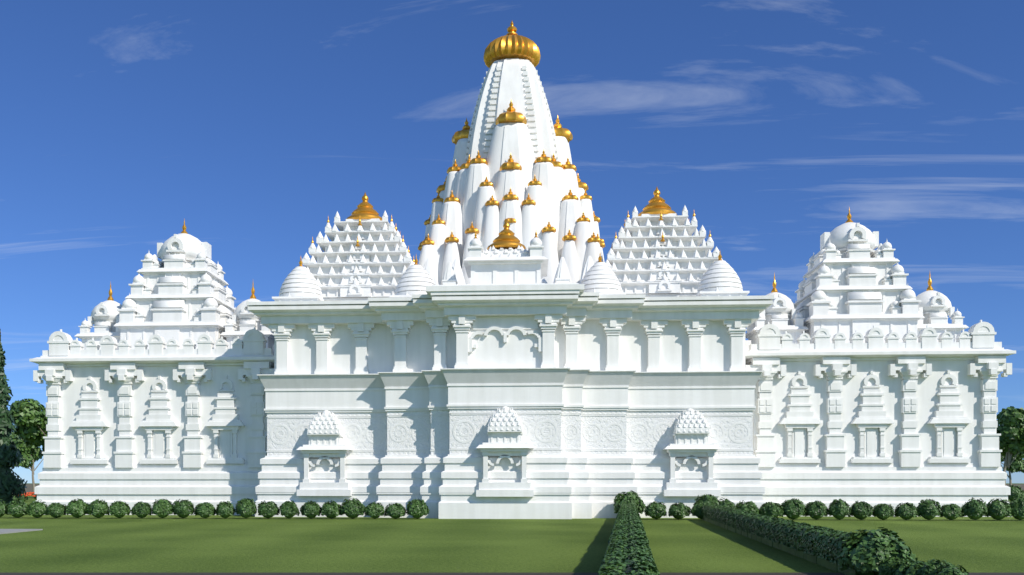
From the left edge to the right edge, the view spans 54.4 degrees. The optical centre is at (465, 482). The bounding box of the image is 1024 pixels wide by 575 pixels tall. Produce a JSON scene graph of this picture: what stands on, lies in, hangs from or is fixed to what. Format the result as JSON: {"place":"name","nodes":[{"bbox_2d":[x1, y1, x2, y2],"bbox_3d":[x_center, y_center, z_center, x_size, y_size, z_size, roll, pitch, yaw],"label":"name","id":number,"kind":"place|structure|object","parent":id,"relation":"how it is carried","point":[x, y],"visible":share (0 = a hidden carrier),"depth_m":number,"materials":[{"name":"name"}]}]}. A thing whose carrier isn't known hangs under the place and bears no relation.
{"place":"outdoors","nodes":[
{"label":"outdoors","id":0,"kind":"place"},
{"bbox_2d":[0,483,1023,572],"bbox_3d":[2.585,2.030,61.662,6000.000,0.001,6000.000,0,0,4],"label":"lawn","id":1,"kind":"structure","parent":0,"point":[154,544],"depth_m":32.68,"materials":[{"name":"green plant"}]},
{"bbox_2d":[0,499,6,516],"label":"bush","id":2,"kind":"object","parent":1,"relation":"on","point":[3,505],"visible":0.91,"depth_m":56.76,"materials":[{"name":"green plant"}]},
{"bbox_2d":[0,329,26,503],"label":"conifer","id":3,"kind":"object","parent":1,"relation":"on","point":[11,484],"visible":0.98,"depth_m":70.23,"materials":[{"name":"green plant"}]},
{"bbox_2d":[5,500,28,517],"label":"bush","id":4,"kind":"object","parent":1,"relation":"on","point":[16,508],"visible":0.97,"depth_m":56.59,"materials":[{"name":"green plant"}]},
{"bbox_2d":[0,529,42,533],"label":"path","id":5,"kind":"structure","parent":1,"relation":"on","point":[4,531],"depth_m":41.21,"materials":[{"name":"grey concrete"}]},
{"bbox_2d":[9,432,44,491],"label":"tree","id":6,"kind":"object","parent":1,"relation":"on","point":[32,454],"visible":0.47,"depth_m":165.66,"materials":[{"name":"green plant"}]},
{"bbox_2d":[8,398,46,446],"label":"tree","id":7,"kind":"object","parent":1,"relation":"on","point":[29,418],"visible":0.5,"depth_m":123.62,"materials":[{"name":"green plant"}]},
{"bbox_2d":[26,500,46,517],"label":"bush","id":8,"kind":"object","parent":1,"relation":"on","point":[36,509],"visible":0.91,"depth_m":56.47,"materials":[{"name":"green plant"}]},
{"bbox_2d":[44,502,66,517],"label":"bush","id":9,"kind":"object","parent":1,"relation":"on","point":[56,510],"visible":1,"depth_m":56.28,"materials":[{"name":"green plant"}]},
{"bbox_2d":[66,498,88,517],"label":"bush","id":10,"kind":"object","parent":1,"relation":"on","point":[75,508],"visible":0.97,"depth_m":56.30,"materials":[{"name":"green plant"}]},
{"bbox_2d":[85,499,109,517],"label":"bush","id":11,"kind":"object","parent":1,"relation":"on","point":[97,508],"visible":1,"depth_m":56.26,"materials":[{"name":"green plant"}]},
{"bbox_2d":[108,501,130,517],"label":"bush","id":12,"kind":"object","parent":1,"relation":"on","point":[118,509],"visible":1,"depth_m":56.11,"materials":[{"name":"green plant"}]},
{"bbox_2d":[130,501,151,517],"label":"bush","id":13,"kind":"object","parent":1,"relation":"on","point":[140,509],"visible":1,"depth_m":56.15,"materials":[{"name":"green plant"}]},
{"bbox_2d":[151,499,172,517],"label":"bush","id":14,"kind":"object","parent":1,"relation":"on","point":[161,508],"visible":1,"depth_m":55.92,"materials":[{"name":"green plant"}]},
{"bbox_2d":[172,499,194,517],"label":"bush","id":15,"kind":"object","parent":1,"relation":"on","point":[183,508],"visible":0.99,"depth_m":55.95,"materials":[{"name":"green plant"}]},
{"bbox_2d":[194,502,215,517],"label":"bush","id":16,"kind":"object","parent":1,"relation":"on","point":[205,510],"visible":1,"depth_m":55.91,"materials":[{"name":"green plant"}]},
{"bbox_2d":[216,501,235,517],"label":"bush","id":17,"kind":"object","parent":1,"relation":"on","point":[225,509],"visible":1,"depth_m":55.74,"materials":[{"name":"green plant"}]},
{"bbox_2d":[235,498,256,517],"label":"bush","id":18,"kind":"object","parent":1,"relation":"on","point":[245,508],"visible":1,"depth_m":55.73,"materials":[{"name":"green plant"}]},
{"bbox_2d":[257,500,279,517],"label":"bush","id":19,"kind":"object","parent":1,"relation":"on","point":[269,509],"visible":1,"depth_m":55.50,"materials":[{"name":"green plant"}]},
{"bbox_2d":[279,500,299,517],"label":"bush","id":20,"kind":"object","parent":1,"relation":"on","point":[289,509],"visible":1,"depth_m":55.42,"materials":[{"name":"green plant"}]},
{"bbox_2d":[300,500,320,517],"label":"bush","id":21,"kind":"object","parent":1,"relation":"on","point":[310,509],"visible":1,"depth_m":55.42,"materials":[{"name":"green plant"}]},
{"bbox_2d":[321,500,341,518],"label":"bush","id":22,"kind":"object","parent":1,"relation":"on","point":[331,510],"visible":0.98,"depth_m":55.24,"materials":[{"name":"green plant"}]},
{"bbox_2d":[340,498,364,518],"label":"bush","id":23,"kind":"object","parent":1,"relation":"on","point":[353,508],"visible":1,"depth_m":55.25,"materials":[{"name":"green plant"}]},
{"bbox_2d":[364,502,384,518],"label":"bush","id":24,"kind":"object","parent":1,"relation":"on","point":[374,510],"visible":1,"depth_m":55.21,"materials":[{"name":"green plant"}]},
{"bbox_2d":[384,503,406,518],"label":"bush","id":25,"kind":"object","parent":1,"relation":"on","point":[396,510],"visible":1,"depth_m":55.17,"materials":[{"name":"green plant"}]},
{"bbox_2d":[406,499,428,518],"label":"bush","id":26,"kind":"object","parent":1,"relation":"on","point":[417,508],"visible":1,"depth_m":55.00,"materials":[{"name":"green plant"}]},
{"bbox_2d":[29,66,1015,518],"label":"temple","id":27,"kind":"structure","parent":1,"relation":"on","point":[871,402],"depth_m":59.74,"materials":[{"name":"white stone"}]},
{"bbox_2d":[267,409,752,454],"bbox_3d":[2.313,-2.900,57.468,28.606,2.540,2.400,0,0,4],"label":"carved wall frieze","id":28,"kind":"object","parent":27,"relation":"attached to","point":[560,438],"visible":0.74,"depth_m":57.83,"materials":[{"name":"white stone"}]},
{"bbox_2d":[259,369,761,388],"bbox_3d":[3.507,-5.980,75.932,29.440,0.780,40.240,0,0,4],"label":"temple cavetto band","id":29,"kind":"object","parent":27,"relation":"attached to","point":[512,376],"visible":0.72,"depth_m":57.61,"materials":[{"name":"white stone"}]},
{"bbox_2d":[279,58,742,433],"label":"temple spires","id":30,"kind":"object","parent":27,"relation":"attached to","point":[441,259],"visible":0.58,"depth_m":71.62,"materials":[{"name":"white stone"}]},
{"bbox_2d":[81,222,961,326],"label":"temple domes","id":31,"kind":"structure","parent":27,"relation":"attached to","point":[838,239],"depth_m":66.50,"materials":[{"name":"white stone"}]},
{"bbox_2d":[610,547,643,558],"bbox_3d":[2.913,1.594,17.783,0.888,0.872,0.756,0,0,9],"label":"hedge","id":32,"kind":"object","parent":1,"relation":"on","point":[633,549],"visible":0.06,"depth_m":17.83,"materials":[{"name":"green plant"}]},
{"bbox_2d":[603,545,652,557],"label":"hedge","id":33,"kind":"object","parent":1,"relation":"on","point":[626,549],"visible":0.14,"depth_m":18.25,"materials":[{"name":"green plant"}]},
{"bbox_2d":[601,549,654,563],"bbox_3d":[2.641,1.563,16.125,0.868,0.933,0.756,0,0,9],"label":"hedge","id":34,"kind":"object","parent":1,"relation":"on","point":[623,552],"visible":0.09,"depth_m":16.14,"materials":[{"name":"green plant"}]},
{"bbox_2d":[600,555,656,570],"bbox_3d":[2.461,1.567,15.023,0.903,0.926,0.760,0,0,9],"label":"hedge","id":35,"kind":"object","parent":1,"relation":"on","point":[630,559],"visible":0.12,"depth_m":15.05,"materials":[{"name":"green plant"}]},
{"bbox_2d":[613,520,643,526],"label":"hedge","id":36,"kind":"object","parent":1,"relation":"on","point":[634,521],"visible":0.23,"depth_m":29.29,"materials":[{"name":"green plant"}]},
{"bbox_2d":[611,526,645,533],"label":"hedge","id":37,"kind":"object","parent":1,"relation":"on","point":[629,528],"visible":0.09,"depth_m":25.54,"materials":[{"name":"green plant"}]},
{"bbox_2d":[597,558,659,574],"bbox_3d":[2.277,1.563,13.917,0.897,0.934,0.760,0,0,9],"label":"hedge","id":38,"kind":"object","parent":1,"relation":"on","point":[617,565],"visible":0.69,"depth_m":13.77,"materials":[{"name":"green plant"}]},
{"bbox_2d":[608,532,648,545],"bbox_3d":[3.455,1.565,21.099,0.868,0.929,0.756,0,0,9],"label":"hedge","id":39,"kind":"object","parent":1,"relation":"on","point":[635,537],"visible":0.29,"depth_m":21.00,"materials":[{"name":"green plant"}]},
{"bbox_2d":[606,540,651,553],"bbox_3d":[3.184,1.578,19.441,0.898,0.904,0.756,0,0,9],"label":"hedge","id":40,"kind":"object","parent":1,"relation":"on","point":[632,543],"visible":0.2,"depth_m":19.40,"materials":[{"name":"green plant"}]},
{"bbox_2d":[599,568,658,574],"bbox_3d":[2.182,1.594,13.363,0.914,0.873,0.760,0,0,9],"label":"hedge","id":41,"kind":"object","parent":1,"relation":"on","point":[621,571],"visible":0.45,"depth_m":13.40,"materials":[{"name":"green plant"}]},
{"bbox_2d":[613,490,645,513],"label":"bush","id":42,"kind":"object","parent":1,"relation":"on","point":[631,496],"visible":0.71,"depth_m":55.73,"materials":[{"name":"green plant"}]},
{"bbox_2d":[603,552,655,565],"bbox_3d":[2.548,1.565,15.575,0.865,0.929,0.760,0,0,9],"label":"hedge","id":43,"kind":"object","parent":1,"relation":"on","point":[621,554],"visible":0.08,"depth_m":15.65,"materials":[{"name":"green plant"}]},
{"bbox_2d":[611,530,647,540],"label":"hedge","id":44,"kind":"object","parent":1,"relation":"on","point":[631,532],"visible":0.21,"depth_m":22.71,"materials":[{"name":"green plant"}]},
{"bbox_2d":[644,501,666,518],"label":"bush","id":45,"kind":"object","parent":1,"relation":"on","point":[654,510],"visible":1,"depth_m":54.22,"materials":[{"name":"green plant"}]},
{"bbox_2d":[668,502,691,518],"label":"bush","id":46,"kind":"object","parent":1,"relation":"on","point":[679,510],"visible":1,"depth_m":54.15,"materials":[{"name":"green plant"}]},
{"bbox_2d":[691,501,703,518],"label":"bush","id":47,"kind":"object","parent":1,"relation":"on","point":[696,508],"visible":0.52,"depth_m":54.08,"materials":[{"name":"green plant"}]},
{"bbox_2d":[694,494,719,512],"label":"bush","id":48,"kind":"object","parent":1,"relation":"on","point":[708,499],"visible":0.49,"depth_m":54.10,"materials":[{"name":"green plant"}]},
{"bbox_2d":[718,497,737,508],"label":"bush","id":49,"kind":"object","parent":1,"relation":"on","point":[727,503],"visible":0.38,"depth_m":53.95,"materials":[{"name":"green plant"}]},
{"bbox_2d":[731,511,748,532],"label":"hedge","id":50,"kind":"object","parent":1,"relation":"on","point":[732,519],"visible":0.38,"depth_m":40.52,"materials":[{"name":"green plant"}]},
{"bbox_2d":[736,513,755,535],"bbox_3d":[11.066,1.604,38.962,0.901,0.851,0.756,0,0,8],"label":"hedge","id":51,"kind":"object","parent":1,"relation":"on","point":[737,522],"visible":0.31,"depth_m":38.93,"materials":[{"name":"green plant"}]},
{"bbox_2d":[736,500,759,513],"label":"bush","id":52,"kind":"object","parent":1,"relation":"on","point":[750,506],"visible":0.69,"depth_m":53.74,"materials":[{"name":"green plant"}]},
{"bbox_2d":[742,514,758,536],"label":"hedge","id":53,"kind":"object","parent":1,"relation":"on","point":[743,525],"visible":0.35,"depth_m":37.32,"materials":[{"name":"green plant"}]},
{"bbox_2d":[751,517,756,540],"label":"hedge","id":54,"kind":"object","parent":1,"relation":"on","point":[752,531],"visible":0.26,"depth_m":35.09,"materials":[{"name":"green plant"}]},
{"bbox_2d":[746,515,769,538],"bbox_3d":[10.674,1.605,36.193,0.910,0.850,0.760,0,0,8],"label":"hedge","id":55,"kind":"object","parent":1,"relation":"on","point":[747,522],"visible":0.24,"depth_m":36.20,"materials":[{"name":"green plant"}]},
{"bbox_2d":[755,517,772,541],"bbox_3d":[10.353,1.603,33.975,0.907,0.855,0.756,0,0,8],"label":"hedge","id":56,"kind":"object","parent":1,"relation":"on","point":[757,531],"visible":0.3,"depth_m":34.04,"materials":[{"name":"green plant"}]},
{"bbox_2d":[757,517,784,544],"bbox_3d":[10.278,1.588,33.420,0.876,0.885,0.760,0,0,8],"label":"hedge","id":57,"kind":"object","parent":1,"relation":"on","point":[759,525],"visible":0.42,"depth_m":33.46,"materials":[{"name":"green plant"}]},
{"bbox_2d":[759,502,784,516],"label":"bush","id":58,"kind":"object","parent":1,"relation":"on","point":[772,509],"visible":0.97,"depth_m":53.72,"materials":[{"name":"green plant"}]},
{"bbox_2d":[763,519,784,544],"bbox_3d":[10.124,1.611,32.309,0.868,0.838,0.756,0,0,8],"label":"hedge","id":59,"kind":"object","parent":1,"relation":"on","point":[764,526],"visible":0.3,"depth_m":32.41,"materials":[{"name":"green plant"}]},
{"bbox_2d":[765,520,785,546],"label":"hedge","id":60,"kind":"object","parent":1,"relation":"on","point":[768,537],"visible":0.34,"depth_m":31.76,"materials":[{"name":"green plant"}]},
{"bbox_2d":[769,520,793,547],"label":"hedge","id":61,"kind":"object","parent":1,"relation":"on","point":[772,523],"visible":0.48,"depth_m":31.17,"materials":[{"name":"green plant"}]},
{"bbox_2d":[771,521,791,548],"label":"hedge","id":62,"kind":"object","parent":1,"relation":"on","point":[774,534],"visible":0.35,"depth_m":30.71,"materials":[{"name":"green plant"}]},
{"bbox_2d":[774,522,798,549],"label":"hedge","id":63,"kind":"object","parent":1,"relation":"on","point":[777,533],"visible":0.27,"depth_m":30.08,"materials":[{"name":"green plant"}]},
{"bbox_2d":[778,523,799,550],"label":"hedge","id":64,"kind":"object","parent":1,"relation":"on","point":[780,533],"visible":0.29,"depth_m":29.58,"materials":[{"name":"green plant"}]},
{"bbox_2d":[781,498,806,519],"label":"bush","id":65,"kind":"object","parent":1,"relation":"on","point":[793,508],"visible":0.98,"depth_m":53.64,"materials":[{"name":"green plant"}]},
{"bbox_2d":[781,522,809,552],"bbox_3d":[9.647,1.588,28.985,0.851,0.885,0.756,0,0,8],"label":"hedge","id":66,"kind":"object","parent":1,"relation":"on","point":[784,525],"visible":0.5,"depth_m":28.91,"materials":[{"name":"green plant"}]},
{"bbox_2d":[784,524,812,553],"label":"hedge","id":67,"kind":"object","parent":1,"relation":"on","point":[786,537],"visible":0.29,"depth_m":28.53,"materials":[{"name":"green plant"}]},
{"bbox_2d":[788,525,812,555],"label":"hedge","id":68,"kind":"object","parent":1,"relation":"on","point":[793,551],"visible":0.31,"depth_m":27.91,"materials":[{"name":"green plant"}]},
{"bbox_2d":[791,526,813,556],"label":"hedge","id":69,"kind":"object","parent":1,"relation":"on","point":[794,545],"visible":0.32,"depth_m":27.34,"materials":[{"name":"green plant"}]},
{"bbox_2d":[795,525,820,558],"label":"hedge","id":70,"kind":"object","parent":1,"relation":"on","point":[797,534],"visible":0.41,"depth_m":26.79,"materials":[{"name":"green plant"}]},
{"bbox_2d":[799,526,833,559],"bbox_3d":[9.262,1.591,26.212,0.855,0.879,0.760,0,0,8],"label":"hedge","id":71,"kind":"object","parent":1,"relation":"on","point":[805,529],"visible":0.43,"depth_m":26.23,"materials":[{"name":"green plant"}]},
{"bbox_2d":[802,529,830,561],"bbox_3d":[9.183,1.615,25.655,0.902,0.830,0.756,0,0,8],"label":"hedge","id":72,"kind":"object","parent":1,"relation":"on","point":[805,539],"visible":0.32,"depth_m":25.75,"materials":[{"name":"green plant"}]},
{"bbox_2d":[805,500,828,519],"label":"bush","id":73,"kind":"object","parent":1,"relation":"on","point":[816,509],"visible":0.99,"depth_m":53.70,"materials":[{"name":"green plant"}]},
{"bbox_2d":[806,530,836,563],"bbox_3d":[9.101,1.605,25.102,0.900,0.849,0.760,0,0,8],"label":"hedge","id":74,"kind":"object","parent":1,"relation":"on","point":[811,544],"visible":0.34,"depth_m":25.11,"materials":[{"name":"green plant"}]},
{"bbox_2d":[812,530,845,564],"bbox_3d":[9.027,1.600,24.549,0.871,0.859,0.760,0,0,8],"label":"hedge","id":75,"kind":"object","parent":1,"relation":"on","point":[815,535],"visible":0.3,"depth_m":24.59,"materials":[{"name":"green plant"}]},
{"bbox_2d":[816,531,847,566],"bbox_3d":[8.948,1.600,23.991,0.880,0.860,0.756,0,0,8],"label":"hedge","id":76,"kind":"object","parent":1,"relation":"on","point":[818,547],"visible":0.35,"depth_m":24.07,"materials":[{"name":"green plant"}]},
{"bbox_2d":[826,533,840,571],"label":"hedge","id":77,"kind":"object","parent":1,"relation":"on","point":[829,539],"visible":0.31,"depth_m":22.94,"materials":[{"name":"green plant"}]},
{"bbox_2d":[820,533,848,568],"bbox_3d":[8.866,1.603,23.438,0.908,0.855,0.760,0,0,8],"label":"hedge","id":78,"kind":"object","parent":1,"relation":"on","point":[823,555],"visible":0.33,"depth_m":23.49,"materials":[{"name":"green plant"}]},
{"bbox_2d":[827,499,852,519],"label":"bush","id":79,"kind":"object","parent":1,"relation":"on","point":[839,509],"visible":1,"depth_m":53.60,"materials":[{"name":"green plant"}]},
{"bbox_2d":[832,534,848,572],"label":"hedge","id":80,"kind":"object","parent":1,"relation":"on","point":[835,543],"visible":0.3,"depth_m":22.42,"materials":[{"name":"green plant"}]},
{"bbox_2d":[848,501,873,519],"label":"bush","id":81,"kind":"object","parent":1,"relation":"on","point":[861,510],"visible":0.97,"depth_m":53.50,"materials":[{"name":"green plant"}]},
{"bbox_2d":[836,527,917,574],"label":"bush","id":82,"kind":"object","parent":1,"relation":"on","point":[870,552],"visible":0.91,"depth_m":20.12,"materials":[{"name":"green plant"}]},
{"bbox_2d":[872,503,894,519],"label":"bush","id":83,"kind":"object","parent":1,"relation":"on","point":[881,511],"visible":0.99,"depth_m":53.46,"materials":[{"name":"green plant"}]},
{"bbox_2d":[894,502,917,519],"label":"bush","id":84,"kind":"object","parent":1,"relation":"on","point":[906,511],"visible":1,"depth_m":53.40,"materials":[{"name":"green plant"}]},
{"bbox_2d":[917,499,941,519],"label":"bush","id":85,"kind":"object","parent":1,"relation":"on","point":[927,509],"visible":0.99,"depth_m":53.26,"materials":[{"name":"green plant"}]},
{"bbox_2d":[939,503,963,519],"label":"bush","id":86,"kind":"object","parent":1,"relation":"on","point":[951,511],"visible":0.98,"depth_m":53.25,"materials":[{"name":"green plant"}]},
{"bbox_2d":[961,497,988,519],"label":"bush","id":87,"kind":"object","parent":1,"relation":"on","point":[973,509],"visible":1,"depth_m":53.13,"materials":[{"name":"green plant"}]},
{"bbox_2d":[985,498,1011,519],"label":"bush","id":88,"kind":"object","parent":1,"relation":"on","point":[998,509],"visible":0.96,"depth_m":52.97,"materials":[{"name":"green plant"}]},
{"bbox_2d":[996,406,1023,485],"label":"tree","id":89,"kind":"object","parent":1,"relation":"on","point":[1010,428],"visible":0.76,"depth_m":118.53,"materials":[{"name":"green plant"}]},
{"bbox_2d":[1001,453,1023,485],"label":"tree","id":90,"kind":"object","parent":1,"relation":"on","point":[1017,465],"visible":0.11,"depth_m":161.90,"materials":[{"name":"green plant"}]},
{"bbox_2d":[1006,497,1023,519],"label":"bush","id":91,"kind":"object","parent":1,"relation":"on","point":[1017,506],"visible":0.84,"depth_m":53.05,"materials":[{"name":"green plant"}]},
{"bbox_2d":[1008,485,1022,500],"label":"shrub","id":92,"kind":"object","parent":1,"relation":"on","point":[1016,491],"visible":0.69,"depth_m":104.21,"materials":[{"name":"green plant"}]},
{"bbox_2d":[0,573,1023,574],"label":"pavement","id":93,"kind":"structure","parent":0,"point":[444,574],"depth_m":21.87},
{"bbox_2d":[837,536,855,574],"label":"hedge","id":94,"kind":"object","parent":93,"relation":"on","point":[845,572],"visible":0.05,"depth_m":21.96,"materials":[{"name":"green plant"}]},
{"bbox_2d":[848,543,859,574],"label":"hedge","id":95,"kind":"object","parent":93,"relation":"on","point":[852,572],"visible":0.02,"depth_m":21.12,"materials":[{"name":"green plant"}]},
{"bbox_2d":[873,555,908,574],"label":"hedge","id":96,"kind":"object","parent":93,"relation":"on","point":[887,566],"visible":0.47,"depth_m":19.88,"materials":[{"name":"green plant"}]},
{"bbox_2d":[892,559,916,574],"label":"hedge","id":97,"kind":"object","parent":93,"relation":"on","point":[902,565],"visible":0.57,"depth_m":19.47,"materials":[{"name":"green plant"}]},
{"bbox_2d":[903,560,929,574],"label":"hedge","id":98,"kind":"object","parent":93,"relation":"on","point":[915,568],"visible":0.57,"depth_m":18.96,"materials":[{"name":"green plant"}]},
{"bbox_2d":[918,559,952,574],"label":"hedge","id":99,"kind":"object","parent":93,"relation":"on","point":[931,567],"visible":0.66,"depth_m":18.49,"materials":[{"name":"green plant"}]},
{"bbox_2d":[934,564,968,574],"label":"hedge","id":100,"kind":"object","parent":93,"relation":"on","point":[951,570],"visible":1,"depth_m":18.05,"materials":[{"name":"green plant"}]},
{"bbox_2d":[0,0,1023,482],"label":"sky","id":101,"kind":"structure","parent":0,"point":[251,124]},
{"bbox_2d":[107,21,933,300],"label":"golden finials","id":102,"kind":"object","parent":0,"point":[511,43],"visible":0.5,"depth_m":72.64,"materials":[{"name":"gold metal"}]},
{"bbox_2d":[24,484,1023,492],"bbox_3d":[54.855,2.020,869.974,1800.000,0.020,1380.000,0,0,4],"label":"field","id":103,"kind":"structure","parent":0,"point":[29,488],"depth_m":522.66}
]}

